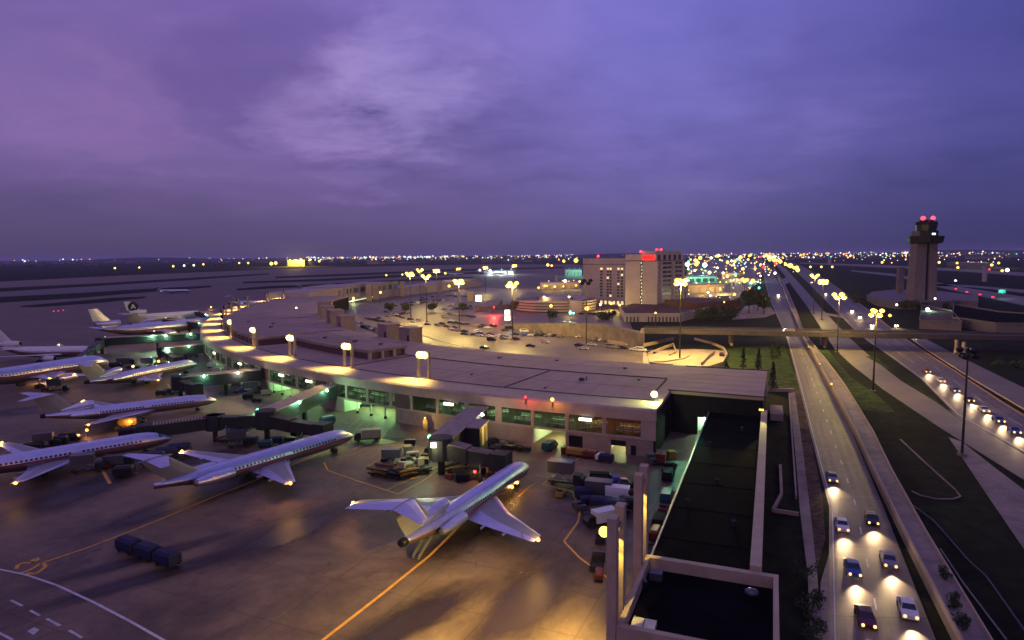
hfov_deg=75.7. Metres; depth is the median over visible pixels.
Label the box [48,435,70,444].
baggage cart
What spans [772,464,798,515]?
garden wall
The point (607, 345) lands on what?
parked car
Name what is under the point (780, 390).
garden wall
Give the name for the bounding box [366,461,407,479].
container loader
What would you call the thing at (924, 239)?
control tower
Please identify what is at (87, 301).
grass strip
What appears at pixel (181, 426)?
boarding bridge
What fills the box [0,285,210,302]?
grass strip
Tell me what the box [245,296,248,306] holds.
floodlight pylon
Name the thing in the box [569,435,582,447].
roller door
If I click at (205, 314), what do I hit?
boarding bridge
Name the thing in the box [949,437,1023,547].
bare strip
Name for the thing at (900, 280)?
slender tower
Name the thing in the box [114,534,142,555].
baggage cart
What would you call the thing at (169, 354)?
boarding bridge
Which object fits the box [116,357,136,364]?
catering truck
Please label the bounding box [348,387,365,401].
window
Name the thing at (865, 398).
grass verge
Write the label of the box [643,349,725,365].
loop plaza
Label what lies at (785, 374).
grass verge
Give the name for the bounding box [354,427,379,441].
catering truck
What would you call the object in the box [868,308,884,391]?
lamp mast
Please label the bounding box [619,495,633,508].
baggage cart
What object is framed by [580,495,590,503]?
power unit
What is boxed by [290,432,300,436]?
parked car
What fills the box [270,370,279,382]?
window
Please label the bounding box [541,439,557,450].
parked car
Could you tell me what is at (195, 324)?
boarding bridge
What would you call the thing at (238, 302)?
floodlight pylon
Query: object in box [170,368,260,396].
boarding bridge
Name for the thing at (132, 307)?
passenger jet
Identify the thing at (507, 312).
lit sign
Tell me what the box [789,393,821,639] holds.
pavement
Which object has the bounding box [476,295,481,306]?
lit sign
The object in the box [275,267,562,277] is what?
grass strip
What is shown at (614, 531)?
floodlight pylon
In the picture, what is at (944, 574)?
shrub
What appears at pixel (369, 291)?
concrete pylon
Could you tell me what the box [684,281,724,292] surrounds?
terminal block
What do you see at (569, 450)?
baggage cart
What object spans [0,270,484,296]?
taxiway
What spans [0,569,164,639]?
apron white lines
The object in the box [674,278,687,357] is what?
lamp mast
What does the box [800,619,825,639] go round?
shrub
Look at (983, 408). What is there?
moving car
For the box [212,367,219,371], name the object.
cargo container
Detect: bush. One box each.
[991,358,1005,366]
[1009,359,1023,367]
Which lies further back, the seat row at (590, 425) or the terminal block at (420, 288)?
the terminal block at (420, 288)
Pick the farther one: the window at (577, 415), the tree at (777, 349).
the tree at (777, 349)
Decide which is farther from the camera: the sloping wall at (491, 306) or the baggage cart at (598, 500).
the sloping wall at (491, 306)
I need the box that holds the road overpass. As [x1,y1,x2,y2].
[640,326,1023,353]
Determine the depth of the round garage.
514.84 m
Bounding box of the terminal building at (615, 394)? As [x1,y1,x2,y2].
[200,296,768,455]
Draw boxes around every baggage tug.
[105,462,115,468]
[114,425,128,430]
[251,397,262,401]
[283,436,294,442]
[381,458,393,462]
[411,456,421,463]
[445,470,457,478]
[518,444,531,451]
[555,488,565,497]
[572,500,586,510]
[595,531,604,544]
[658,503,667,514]
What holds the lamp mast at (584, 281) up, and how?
on the parking ground at (559, 346)
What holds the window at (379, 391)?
in the terminal building at (615, 394)
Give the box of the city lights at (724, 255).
[14,252,999,262]
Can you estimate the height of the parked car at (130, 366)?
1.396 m
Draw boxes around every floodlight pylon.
[220,314,225,330]
[223,305,226,317]
[227,320,233,337]
[228,302,232,313]
[236,299,239,310]
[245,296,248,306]
[250,327,257,347]
[286,335,296,356]
[341,343,353,367]
[416,351,430,378]
[599,501,625,639]
[628,463,648,585]
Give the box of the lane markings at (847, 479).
[764,270,1023,639]
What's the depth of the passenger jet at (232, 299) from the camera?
591.36 m
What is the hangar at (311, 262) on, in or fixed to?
on the ground at (972, 523)
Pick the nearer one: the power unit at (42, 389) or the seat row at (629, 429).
the seat row at (629, 429)
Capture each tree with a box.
[384,302,393,311]
[401,303,409,311]
[427,302,437,311]
[459,303,466,311]
[510,300,518,313]
[546,309,557,319]
[596,311,611,319]
[608,310,616,318]
[693,308,710,320]
[705,304,728,319]
[723,306,739,319]
[739,347,747,368]
[740,287,757,312]
[751,289,768,310]
[755,293,770,313]
[755,347,762,368]
[768,341,777,359]
[768,361,779,388]
[773,343,781,356]
[848,293,866,302]
[898,300,908,310]
[906,300,920,308]
[942,302,951,307]
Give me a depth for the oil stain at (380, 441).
157.41 m
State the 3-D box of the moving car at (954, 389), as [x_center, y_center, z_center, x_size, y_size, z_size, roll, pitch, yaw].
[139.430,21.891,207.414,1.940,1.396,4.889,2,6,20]
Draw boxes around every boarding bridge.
[71,332,199,357]
[135,413,224,441]
[156,343,203,363]
[162,318,203,332]
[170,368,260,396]
[187,310,214,317]
[204,384,337,443]
[428,406,512,482]
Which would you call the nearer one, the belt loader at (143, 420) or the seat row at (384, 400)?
the belt loader at (143, 420)
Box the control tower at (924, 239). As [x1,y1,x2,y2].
[905,216,944,299]
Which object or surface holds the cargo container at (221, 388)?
on the apron
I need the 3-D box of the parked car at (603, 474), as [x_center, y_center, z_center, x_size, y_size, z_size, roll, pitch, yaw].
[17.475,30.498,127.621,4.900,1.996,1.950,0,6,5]
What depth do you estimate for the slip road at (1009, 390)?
234.53 m
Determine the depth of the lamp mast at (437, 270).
604.55 m
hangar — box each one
[287,259,307,265]
[308,260,314,265]
[484,269,515,274]
[565,268,581,275]
[684,276,716,281]
[717,271,743,278]
[947,262,997,266]
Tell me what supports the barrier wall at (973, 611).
on the raised road at (930, 558)
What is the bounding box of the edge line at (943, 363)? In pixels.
[797,264,1023,415]
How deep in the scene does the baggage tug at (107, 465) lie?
138.78 m
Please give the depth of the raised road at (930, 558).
110.17 m
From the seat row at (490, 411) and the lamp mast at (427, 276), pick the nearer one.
the seat row at (490, 411)
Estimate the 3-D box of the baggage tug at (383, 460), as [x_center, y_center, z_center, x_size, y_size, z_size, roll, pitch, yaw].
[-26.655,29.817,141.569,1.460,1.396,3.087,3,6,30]
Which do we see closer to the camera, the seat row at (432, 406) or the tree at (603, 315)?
the seat row at (432, 406)
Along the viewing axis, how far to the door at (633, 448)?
144.90 m
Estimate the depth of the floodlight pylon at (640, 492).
78.71 m
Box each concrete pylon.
[366,284,371,300]
[373,284,378,299]
[399,281,404,295]
[438,281,442,292]
[467,291,473,301]
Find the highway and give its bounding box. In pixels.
[784,262,1023,451]
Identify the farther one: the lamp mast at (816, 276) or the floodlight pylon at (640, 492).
the lamp mast at (816, 276)
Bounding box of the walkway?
[732,305,775,319]
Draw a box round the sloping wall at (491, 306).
[474,298,511,312]
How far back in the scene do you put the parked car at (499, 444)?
150.26 m
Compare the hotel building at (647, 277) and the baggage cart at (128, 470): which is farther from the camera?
the hotel building at (647, 277)
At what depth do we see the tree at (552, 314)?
446.95 m
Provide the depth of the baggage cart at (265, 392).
210.32 m
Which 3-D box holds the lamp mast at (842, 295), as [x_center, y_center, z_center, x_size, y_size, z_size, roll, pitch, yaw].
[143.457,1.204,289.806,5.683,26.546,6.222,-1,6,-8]
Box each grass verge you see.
[720,346,799,390]
[816,346,895,412]
[866,356,960,419]
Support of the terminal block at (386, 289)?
on the apron
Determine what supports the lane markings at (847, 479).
on the road at (921, 629)
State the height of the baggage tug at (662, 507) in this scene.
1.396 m
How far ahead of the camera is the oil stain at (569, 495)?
122.06 m
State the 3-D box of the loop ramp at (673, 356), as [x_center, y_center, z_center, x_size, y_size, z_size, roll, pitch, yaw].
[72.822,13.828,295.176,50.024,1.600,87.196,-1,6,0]
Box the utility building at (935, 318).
[919,304,961,330]
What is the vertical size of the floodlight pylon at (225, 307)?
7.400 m
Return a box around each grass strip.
[0,273,268,291]
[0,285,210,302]
[20,296,146,306]
[237,276,473,289]
[243,272,480,282]
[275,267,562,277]
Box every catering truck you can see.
[32,431,61,446]
[46,379,69,392]
[69,452,104,474]
[102,453,133,464]
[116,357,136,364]
[140,357,159,367]
[226,429,253,448]
[242,381,263,393]
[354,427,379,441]
[381,447,408,464]
[547,457,584,485]
[583,505,614,528]
[584,476,615,494]
[605,484,633,497]
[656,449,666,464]
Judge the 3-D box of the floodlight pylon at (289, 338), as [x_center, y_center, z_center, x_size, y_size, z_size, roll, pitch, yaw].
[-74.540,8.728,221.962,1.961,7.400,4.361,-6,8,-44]
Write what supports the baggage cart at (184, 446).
on the apron
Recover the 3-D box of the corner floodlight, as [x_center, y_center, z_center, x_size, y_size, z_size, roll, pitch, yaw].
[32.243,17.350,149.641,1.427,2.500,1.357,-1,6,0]
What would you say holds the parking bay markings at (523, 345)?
on the parking ground at (559, 346)
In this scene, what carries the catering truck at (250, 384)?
on the apron
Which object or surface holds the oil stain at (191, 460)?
on the apron
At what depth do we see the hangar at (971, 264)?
1886.88 m
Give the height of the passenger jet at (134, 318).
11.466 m
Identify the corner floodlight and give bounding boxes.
[651,391,656,396]
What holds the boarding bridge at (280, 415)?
on the apron
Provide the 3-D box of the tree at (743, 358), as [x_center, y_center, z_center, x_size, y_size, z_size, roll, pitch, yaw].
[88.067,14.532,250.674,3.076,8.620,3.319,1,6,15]
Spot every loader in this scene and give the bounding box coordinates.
[57,432,82,441]
[134,412,150,422]
[215,429,247,442]
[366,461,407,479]
[393,457,431,478]
[445,462,469,470]
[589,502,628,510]
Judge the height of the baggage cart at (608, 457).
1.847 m
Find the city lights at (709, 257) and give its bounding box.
[315,252,1016,259]
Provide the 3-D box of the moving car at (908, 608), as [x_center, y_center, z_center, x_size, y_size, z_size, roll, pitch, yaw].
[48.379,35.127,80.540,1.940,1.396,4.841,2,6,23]
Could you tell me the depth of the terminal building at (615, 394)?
182.88 m
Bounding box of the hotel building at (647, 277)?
[583,248,684,311]
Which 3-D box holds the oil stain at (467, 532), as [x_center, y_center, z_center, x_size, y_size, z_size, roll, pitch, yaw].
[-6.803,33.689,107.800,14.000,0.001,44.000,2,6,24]
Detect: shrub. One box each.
[793,559,818,579]
[795,590,823,617]
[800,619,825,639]
[805,613,827,633]
[807,588,826,603]
[937,565,952,579]
[945,591,962,608]
[949,610,971,630]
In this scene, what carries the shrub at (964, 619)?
on the raised road at (930, 558)
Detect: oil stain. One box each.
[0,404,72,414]
[12,475,126,515]
[51,554,229,604]
[71,539,210,577]
[103,497,195,529]
[171,474,262,502]
[178,452,228,464]
[225,509,347,559]
[351,438,401,444]
[352,588,470,639]
[427,520,489,555]
[465,559,571,639]
[498,495,514,509]
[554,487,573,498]
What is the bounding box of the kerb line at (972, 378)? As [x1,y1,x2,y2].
[912,339,1023,409]
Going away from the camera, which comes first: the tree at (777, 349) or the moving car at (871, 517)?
the moving car at (871, 517)
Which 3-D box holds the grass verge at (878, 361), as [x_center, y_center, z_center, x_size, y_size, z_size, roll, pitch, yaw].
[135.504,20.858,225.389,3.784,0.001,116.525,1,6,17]
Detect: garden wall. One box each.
[767,388,793,391]
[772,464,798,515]
[789,395,796,498]
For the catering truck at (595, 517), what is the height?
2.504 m
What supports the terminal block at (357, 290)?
on the apron
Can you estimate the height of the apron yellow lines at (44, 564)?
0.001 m
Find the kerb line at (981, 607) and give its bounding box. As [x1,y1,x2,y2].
[939,548,1006,639]
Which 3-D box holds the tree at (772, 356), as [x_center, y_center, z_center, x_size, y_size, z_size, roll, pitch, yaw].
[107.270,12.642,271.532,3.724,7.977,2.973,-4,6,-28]
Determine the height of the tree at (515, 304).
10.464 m
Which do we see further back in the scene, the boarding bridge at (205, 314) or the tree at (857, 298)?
the tree at (857, 298)
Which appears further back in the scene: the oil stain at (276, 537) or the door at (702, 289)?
the door at (702, 289)
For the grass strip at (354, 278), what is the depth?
1336.02 m
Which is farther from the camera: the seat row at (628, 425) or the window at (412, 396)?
the window at (412, 396)
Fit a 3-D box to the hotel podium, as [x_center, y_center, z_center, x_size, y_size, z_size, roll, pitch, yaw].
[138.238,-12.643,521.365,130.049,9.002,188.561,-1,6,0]
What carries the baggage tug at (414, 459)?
on the apron
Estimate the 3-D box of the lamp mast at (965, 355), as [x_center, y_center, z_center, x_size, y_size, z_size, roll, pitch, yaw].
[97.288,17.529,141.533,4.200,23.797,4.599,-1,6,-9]
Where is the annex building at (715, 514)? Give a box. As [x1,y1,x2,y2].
[650,409,766,571]
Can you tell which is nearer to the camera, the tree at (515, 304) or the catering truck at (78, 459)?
the catering truck at (78, 459)
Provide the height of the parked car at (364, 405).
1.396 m
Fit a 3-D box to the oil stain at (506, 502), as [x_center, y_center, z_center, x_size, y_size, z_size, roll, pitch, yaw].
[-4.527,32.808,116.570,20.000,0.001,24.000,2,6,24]
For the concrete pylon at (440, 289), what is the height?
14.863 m
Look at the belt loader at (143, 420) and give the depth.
176.55 m
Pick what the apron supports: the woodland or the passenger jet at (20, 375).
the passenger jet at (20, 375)
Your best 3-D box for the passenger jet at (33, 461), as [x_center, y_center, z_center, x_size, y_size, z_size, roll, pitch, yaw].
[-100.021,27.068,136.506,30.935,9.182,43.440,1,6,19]
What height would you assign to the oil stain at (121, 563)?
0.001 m
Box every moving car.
[826,471,838,482]
[834,517,849,532]
[843,557,862,577]
[854,603,877,629]
[864,511,879,525]
[879,550,897,568]
[896,595,919,620]
[922,368,930,372]
[936,377,945,382]
[950,387,959,392]
[963,396,974,402]
[977,406,989,412]
[991,415,1005,422]
[1006,426,1021,433]
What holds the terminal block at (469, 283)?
on the apron
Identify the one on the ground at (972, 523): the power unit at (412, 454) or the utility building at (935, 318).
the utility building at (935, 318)
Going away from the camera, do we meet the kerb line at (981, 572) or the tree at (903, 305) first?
the kerb line at (981, 572)
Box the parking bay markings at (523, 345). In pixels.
[427,331,638,359]
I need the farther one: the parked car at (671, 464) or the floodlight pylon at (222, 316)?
the floodlight pylon at (222, 316)
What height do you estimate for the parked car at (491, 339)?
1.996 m
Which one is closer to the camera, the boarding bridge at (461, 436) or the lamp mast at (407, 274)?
the boarding bridge at (461, 436)
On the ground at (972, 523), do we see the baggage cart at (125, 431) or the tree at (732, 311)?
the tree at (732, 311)
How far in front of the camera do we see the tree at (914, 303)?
484.81 m
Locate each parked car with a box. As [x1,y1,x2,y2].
[109,362,123,367]
[126,365,139,368]
[187,353,199,356]
[232,387,247,393]
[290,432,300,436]
[360,403,373,407]
[421,447,427,455]
[487,337,496,340]
[488,437,498,446]
[490,440,507,449]
[501,442,521,450]
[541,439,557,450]
[589,471,611,478]
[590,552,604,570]
[605,343,613,347]
[611,475,626,481]
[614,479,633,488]
[635,346,646,351]
[648,543,653,554]
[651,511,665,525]
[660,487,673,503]
[661,461,676,471]
[662,467,674,481]
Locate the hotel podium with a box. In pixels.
[619,296,739,321]
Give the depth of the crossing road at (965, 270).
1714.15 m
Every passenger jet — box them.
[0,330,98,362]
[0,355,108,387]
[0,432,171,484]
[17,392,215,425]
[55,360,196,383]
[88,309,194,334]
[116,313,207,324]
[122,430,352,488]
[124,302,200,320]
[156,286,189,292]
[224,296,260,304]
[345,461,540,559]
[446,272,462,274]
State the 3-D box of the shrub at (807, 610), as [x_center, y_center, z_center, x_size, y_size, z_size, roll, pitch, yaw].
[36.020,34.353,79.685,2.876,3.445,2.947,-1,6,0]
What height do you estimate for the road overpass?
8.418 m
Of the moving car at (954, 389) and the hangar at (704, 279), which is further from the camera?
the hangar at (704, 279)
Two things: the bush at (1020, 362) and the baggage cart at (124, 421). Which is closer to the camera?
the baggage cart at (124, 421)
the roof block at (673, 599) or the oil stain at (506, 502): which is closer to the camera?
the roof block at (673, 599)
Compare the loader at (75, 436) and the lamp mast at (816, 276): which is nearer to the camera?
the loader at (75, 436)
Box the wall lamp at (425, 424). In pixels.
[423,417,427,430]
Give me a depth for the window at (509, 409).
156.71 m
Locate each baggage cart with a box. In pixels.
[23,441,43,448]
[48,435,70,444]
[111,464,135,477]
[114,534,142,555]
[117,416,137,426]
[118,427,134,435]
[132,540,161,562]
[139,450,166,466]
[152,547,181,569]
[155,389,166,395]
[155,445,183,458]
[168,442,191,455]
[206,362,217,367]
[242,393,253,399]
[257,439,272,447]
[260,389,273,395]
[269,436,283,444]
[319,415,335,423]
[397,460,413,466]
[453,471,470,482]
[462,469,478,479]
[565,446,579,456]
[574,486,593,499]
[576,448,588,457]
[582,449,597,459]
[590,494,611,506]
[594,567,603,581]
[598,452,616,463]
[605,498,631,511]
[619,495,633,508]
[648,524,661,540]
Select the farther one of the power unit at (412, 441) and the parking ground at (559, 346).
the parking ground at (559, 346)
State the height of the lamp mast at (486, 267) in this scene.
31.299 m
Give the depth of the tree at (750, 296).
486.63 m
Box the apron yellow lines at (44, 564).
[1,384,605,639]
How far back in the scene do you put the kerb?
428.44 m
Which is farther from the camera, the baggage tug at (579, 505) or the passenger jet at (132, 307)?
the passenger jet at (132, 307)
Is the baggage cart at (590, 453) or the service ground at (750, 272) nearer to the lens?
the baggage cart at (590, 453)
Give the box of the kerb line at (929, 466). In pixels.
[900,439,956,489]
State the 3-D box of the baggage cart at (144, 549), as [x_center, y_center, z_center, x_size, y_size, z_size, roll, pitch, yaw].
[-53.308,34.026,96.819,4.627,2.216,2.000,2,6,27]
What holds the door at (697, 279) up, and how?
in the hangar at (704, 279)
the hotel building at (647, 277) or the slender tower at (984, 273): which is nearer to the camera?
the hotel building at (647, 277)
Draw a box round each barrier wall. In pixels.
[772,267,963,639]
[777,272,992,639]
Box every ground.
[0,253,1023,639]
[345,287,724,366]
[686,259,764,299]
[780,278,788,286]
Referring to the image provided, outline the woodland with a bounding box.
[0,253,1023,268]
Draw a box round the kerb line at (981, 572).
[912,504,1023,631]
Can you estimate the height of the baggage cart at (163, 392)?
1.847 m
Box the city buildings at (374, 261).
[3,253,1020,264]
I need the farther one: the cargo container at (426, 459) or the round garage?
the round garage
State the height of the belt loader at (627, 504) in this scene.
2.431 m
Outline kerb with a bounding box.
[349,295,494,351]
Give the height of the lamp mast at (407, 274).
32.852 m
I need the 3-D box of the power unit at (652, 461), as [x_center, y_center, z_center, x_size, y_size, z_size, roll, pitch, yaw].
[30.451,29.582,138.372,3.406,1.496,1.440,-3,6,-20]
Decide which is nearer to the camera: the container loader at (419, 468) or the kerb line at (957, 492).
the kerb line at (957, 492)
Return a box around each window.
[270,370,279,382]
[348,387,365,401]
[369,391,388,405]
[412,396,435,412]
[439,400,458,415]
[506,409,526,424]
[569,415,598,432]
[600,301,622,304]
[606,419,639,436]
[640,261,641,303]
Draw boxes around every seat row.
[352,388,364,393]
[371,392,384,397]
[380,398,394,402]
[425,404,442,410]
[452,408,463,412]
[487,409,508,412]
[514,416,530,420]
[521,412,541,418]
[545,420,564,424]
[552,416,573,422]
[579,423,601,429]
[586,419,607,423]
[616,427,640,433]
[620,423,640,427]
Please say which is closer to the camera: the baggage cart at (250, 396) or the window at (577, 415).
the window at (577, 415)
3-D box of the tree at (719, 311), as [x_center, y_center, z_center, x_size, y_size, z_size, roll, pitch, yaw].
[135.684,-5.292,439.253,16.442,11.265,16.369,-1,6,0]
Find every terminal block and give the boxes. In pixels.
[267,288,342,298]
[305,283,365,301]
[346,281,397,299]
[395,284,437,295]
[414,279,480,290]
[540,280,578,288]
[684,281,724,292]
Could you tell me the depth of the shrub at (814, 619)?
76.21 m
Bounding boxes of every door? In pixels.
[545,284,575,288]
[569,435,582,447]
[611,440,625,445]
[631,445,635,454]
[689,278,713,281]
[692,287,721,292]
[724,275,743,278]
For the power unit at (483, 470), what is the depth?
132.51 m
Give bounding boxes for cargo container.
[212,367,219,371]
[219,384,230,392]
[231,383,242,386]
[403,444,411,454]
[421,456,429,464]
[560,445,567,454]
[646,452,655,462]
[667,449,676,459]
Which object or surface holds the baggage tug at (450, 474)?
on the apron
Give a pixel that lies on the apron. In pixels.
(334, 574)
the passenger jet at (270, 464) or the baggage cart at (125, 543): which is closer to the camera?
the baggage cart at (125, 543)
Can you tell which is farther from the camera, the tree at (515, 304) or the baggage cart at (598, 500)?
the tree at (515, 304)
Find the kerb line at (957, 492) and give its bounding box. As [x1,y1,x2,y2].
[911,491,960,499]
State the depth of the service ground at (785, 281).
1021.75 m
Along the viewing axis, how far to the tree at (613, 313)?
448.73 m
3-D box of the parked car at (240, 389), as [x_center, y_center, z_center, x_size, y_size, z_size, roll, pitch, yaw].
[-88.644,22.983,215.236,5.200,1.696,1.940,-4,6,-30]
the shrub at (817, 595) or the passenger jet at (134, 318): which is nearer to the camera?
the shrub at (817, 595)
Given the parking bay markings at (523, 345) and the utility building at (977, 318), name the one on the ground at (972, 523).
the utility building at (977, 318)
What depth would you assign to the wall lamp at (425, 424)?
166.92 m
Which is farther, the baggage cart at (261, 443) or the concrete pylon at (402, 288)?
the concrete pylon at (402, 288)
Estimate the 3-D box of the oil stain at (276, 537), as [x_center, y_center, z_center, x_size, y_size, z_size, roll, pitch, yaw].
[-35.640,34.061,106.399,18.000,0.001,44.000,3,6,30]
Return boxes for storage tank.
[770,405,782,420]
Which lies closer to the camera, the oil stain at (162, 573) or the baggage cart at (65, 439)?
the oil stain at (162, 573)
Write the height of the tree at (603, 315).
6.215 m
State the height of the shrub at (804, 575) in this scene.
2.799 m
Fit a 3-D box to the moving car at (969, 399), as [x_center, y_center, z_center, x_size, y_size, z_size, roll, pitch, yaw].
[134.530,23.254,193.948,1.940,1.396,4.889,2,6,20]
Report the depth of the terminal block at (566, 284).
865.25 m
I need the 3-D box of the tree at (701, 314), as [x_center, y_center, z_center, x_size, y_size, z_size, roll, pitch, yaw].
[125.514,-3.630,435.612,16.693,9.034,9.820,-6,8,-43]
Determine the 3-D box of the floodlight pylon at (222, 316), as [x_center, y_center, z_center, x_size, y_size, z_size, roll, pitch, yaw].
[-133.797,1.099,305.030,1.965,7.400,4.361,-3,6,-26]
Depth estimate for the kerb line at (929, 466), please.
135.74 m
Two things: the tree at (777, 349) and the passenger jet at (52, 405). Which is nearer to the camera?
the passenger jet at (52, 405)
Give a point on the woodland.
(338, 260)
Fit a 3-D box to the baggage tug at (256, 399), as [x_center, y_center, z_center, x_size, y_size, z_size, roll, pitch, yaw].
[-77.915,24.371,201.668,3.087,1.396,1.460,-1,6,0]
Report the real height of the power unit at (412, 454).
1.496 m
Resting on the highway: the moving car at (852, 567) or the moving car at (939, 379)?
the moving car at (939, 379)
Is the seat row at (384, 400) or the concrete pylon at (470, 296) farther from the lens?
the concrete pylon at (470, 296)
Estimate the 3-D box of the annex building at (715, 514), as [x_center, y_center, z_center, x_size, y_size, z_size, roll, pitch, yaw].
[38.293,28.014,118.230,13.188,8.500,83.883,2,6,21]
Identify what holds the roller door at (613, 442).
in the terminal building at (615, 394)
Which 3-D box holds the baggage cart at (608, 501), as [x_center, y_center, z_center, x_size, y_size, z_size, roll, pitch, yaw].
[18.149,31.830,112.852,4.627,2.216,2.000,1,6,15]
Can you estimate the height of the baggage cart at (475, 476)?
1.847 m
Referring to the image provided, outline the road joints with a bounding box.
[787,287,1015,618]
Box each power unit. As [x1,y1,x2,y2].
[40,387,50,391]
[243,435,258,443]
[404,438,418,445]
[407,451,419,458]
[471,467,485,474]
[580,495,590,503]
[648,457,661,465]
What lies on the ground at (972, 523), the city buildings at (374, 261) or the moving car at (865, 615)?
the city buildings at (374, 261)
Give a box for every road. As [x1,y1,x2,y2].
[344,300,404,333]
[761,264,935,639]
[773,268,987,639]
[777,263,1023,479]
[800,262,1023,275]
[851,270,1023,304]
[913,339,1023,407]
[937,284,1023,292]
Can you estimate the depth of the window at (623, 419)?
145.73 m
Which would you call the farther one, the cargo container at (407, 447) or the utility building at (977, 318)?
the utility building at (977, 318)
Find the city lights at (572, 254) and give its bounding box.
[22,251,1018,264]
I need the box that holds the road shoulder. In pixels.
[820,556,828,639]
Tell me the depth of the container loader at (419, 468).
132.55 m
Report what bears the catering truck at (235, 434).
on the apron
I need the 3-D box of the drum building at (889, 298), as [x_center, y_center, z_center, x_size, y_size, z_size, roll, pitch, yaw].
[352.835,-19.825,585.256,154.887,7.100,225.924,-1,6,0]
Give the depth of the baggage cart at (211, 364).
263.64 m
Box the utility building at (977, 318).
[952,304,1023,332]
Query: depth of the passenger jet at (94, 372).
224.58 m
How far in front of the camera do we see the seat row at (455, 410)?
168.84 m
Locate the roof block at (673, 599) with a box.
[616,554,779,639]
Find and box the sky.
[0,0,1023,260]
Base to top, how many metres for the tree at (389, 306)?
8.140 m
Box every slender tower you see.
[896,267,905,293]
[982,266,988,281]
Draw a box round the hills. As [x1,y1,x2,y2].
[0,249,1023,262]
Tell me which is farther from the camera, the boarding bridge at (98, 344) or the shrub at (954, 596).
the boarding bridge at (98, 344)
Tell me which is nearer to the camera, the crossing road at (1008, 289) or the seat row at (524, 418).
the seat row at (524, 418)
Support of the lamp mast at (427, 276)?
on the parking ground at (559, 346)
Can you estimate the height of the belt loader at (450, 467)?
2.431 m
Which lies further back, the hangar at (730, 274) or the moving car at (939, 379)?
the hangar at (730, 274)
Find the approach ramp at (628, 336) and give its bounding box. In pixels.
[502,323,644,346]
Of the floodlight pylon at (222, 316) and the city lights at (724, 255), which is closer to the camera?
the floodlight pylon at (222, 316)
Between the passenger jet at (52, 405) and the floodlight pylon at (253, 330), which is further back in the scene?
the floodlight pylon at (253, 330)
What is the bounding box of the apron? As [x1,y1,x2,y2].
[0,264,699,639]
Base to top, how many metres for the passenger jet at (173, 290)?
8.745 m
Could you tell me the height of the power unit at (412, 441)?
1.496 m
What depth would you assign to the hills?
10952.57 m
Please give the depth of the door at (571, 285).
860.30 m
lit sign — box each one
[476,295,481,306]
[505,310,509,319]
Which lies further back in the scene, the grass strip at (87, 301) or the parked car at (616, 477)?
the grass strip at (87, 301)
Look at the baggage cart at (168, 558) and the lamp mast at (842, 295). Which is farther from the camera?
the lamp mast at (842, 295)
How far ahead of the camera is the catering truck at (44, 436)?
153.51 m
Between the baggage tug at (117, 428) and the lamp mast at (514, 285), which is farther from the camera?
the lamp mast at (514, 285)
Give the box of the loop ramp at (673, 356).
[608,337,727,366]
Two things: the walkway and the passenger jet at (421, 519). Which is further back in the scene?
the walkway
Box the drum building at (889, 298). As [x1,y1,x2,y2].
[866,289,978,308]
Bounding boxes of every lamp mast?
[405,272,414,317]
[421,274,430,321]
[433,269,439,284]
[453,279,463,328]
[483,266,487,292]
[506,281,518,339]
[580,279,592,344]
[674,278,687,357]
[810,274,819,313]
[818,279,828,319]
[832,292,846,352]
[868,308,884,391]
[956,346,979,456]
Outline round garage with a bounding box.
[515,294,595,312]
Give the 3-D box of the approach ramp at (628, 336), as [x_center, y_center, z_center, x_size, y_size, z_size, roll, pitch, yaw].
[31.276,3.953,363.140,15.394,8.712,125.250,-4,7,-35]
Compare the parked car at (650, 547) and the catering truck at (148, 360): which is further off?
the catering truck at (148, 360)
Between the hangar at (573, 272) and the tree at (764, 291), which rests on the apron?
the hangar at (573, 272)
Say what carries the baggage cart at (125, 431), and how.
on the apron
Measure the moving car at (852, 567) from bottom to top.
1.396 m
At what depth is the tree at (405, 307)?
519.10 m
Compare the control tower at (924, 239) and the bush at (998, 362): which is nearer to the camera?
the bush at (998, 362)
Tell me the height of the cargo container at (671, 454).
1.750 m
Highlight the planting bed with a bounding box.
[792,374,825,566]
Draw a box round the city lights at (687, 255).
[28,251,996,265]
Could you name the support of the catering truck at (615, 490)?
on the apron
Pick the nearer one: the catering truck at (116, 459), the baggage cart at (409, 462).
the baggage cart at (409, 462)

